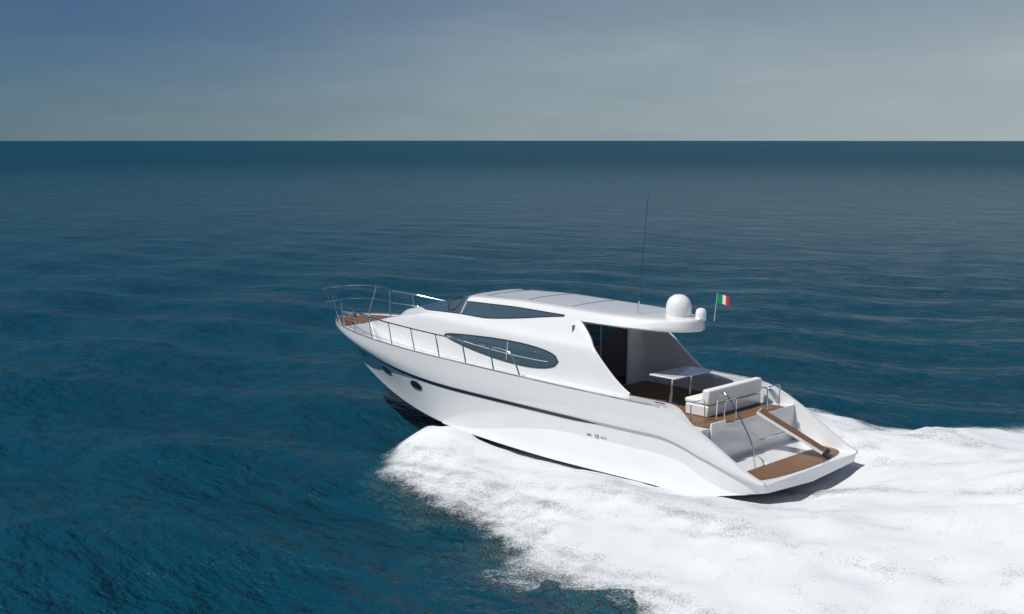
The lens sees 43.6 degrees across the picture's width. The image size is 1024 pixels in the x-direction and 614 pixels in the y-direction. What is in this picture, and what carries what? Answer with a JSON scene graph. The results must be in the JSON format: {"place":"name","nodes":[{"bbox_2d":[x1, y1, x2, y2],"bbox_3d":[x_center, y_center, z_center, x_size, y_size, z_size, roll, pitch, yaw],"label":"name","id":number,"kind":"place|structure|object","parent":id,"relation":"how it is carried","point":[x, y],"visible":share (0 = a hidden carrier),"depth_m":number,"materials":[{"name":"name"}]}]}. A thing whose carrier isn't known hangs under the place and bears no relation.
{"place":"outdoors","nodes":[
{"label":"outdoors","id":0,"kind":"place"},
{"bbox_2d":[0,141,1023,613],"bbox_3d":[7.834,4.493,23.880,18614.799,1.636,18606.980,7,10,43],"label":"sea","id":1,"kind":"structure","parent":0,"point":[204,409],"depth_m":60.88,"materials":[{"name":"liquid"}]},
{"bbox_2d":[323,192,857,495],"bbox_3d":[0.716,0.361,34.232,16.797,7.256,4.661,9,11,43],"label":"yacht","id":2,"kind":"object","parent":1,"relation":"on","point":[634,391],"visible":1,"depth_m":31.56,"materials":[{"name":"white plastic"}]},
{"bbox_2d":[384,415,1023,613],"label":"wake foam","id":3,"kind":"object","parent":1,"relation":"on","point":[593,574],"visible":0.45,"depth_m":26.98,"materials":[{"name":"white"}]},
{"bbox_2d":[0,0,1023,140],"label":"sky","id":4,"kind":"structure","parent":0,"point":[71,70],"materials":[{"name":"blue"}]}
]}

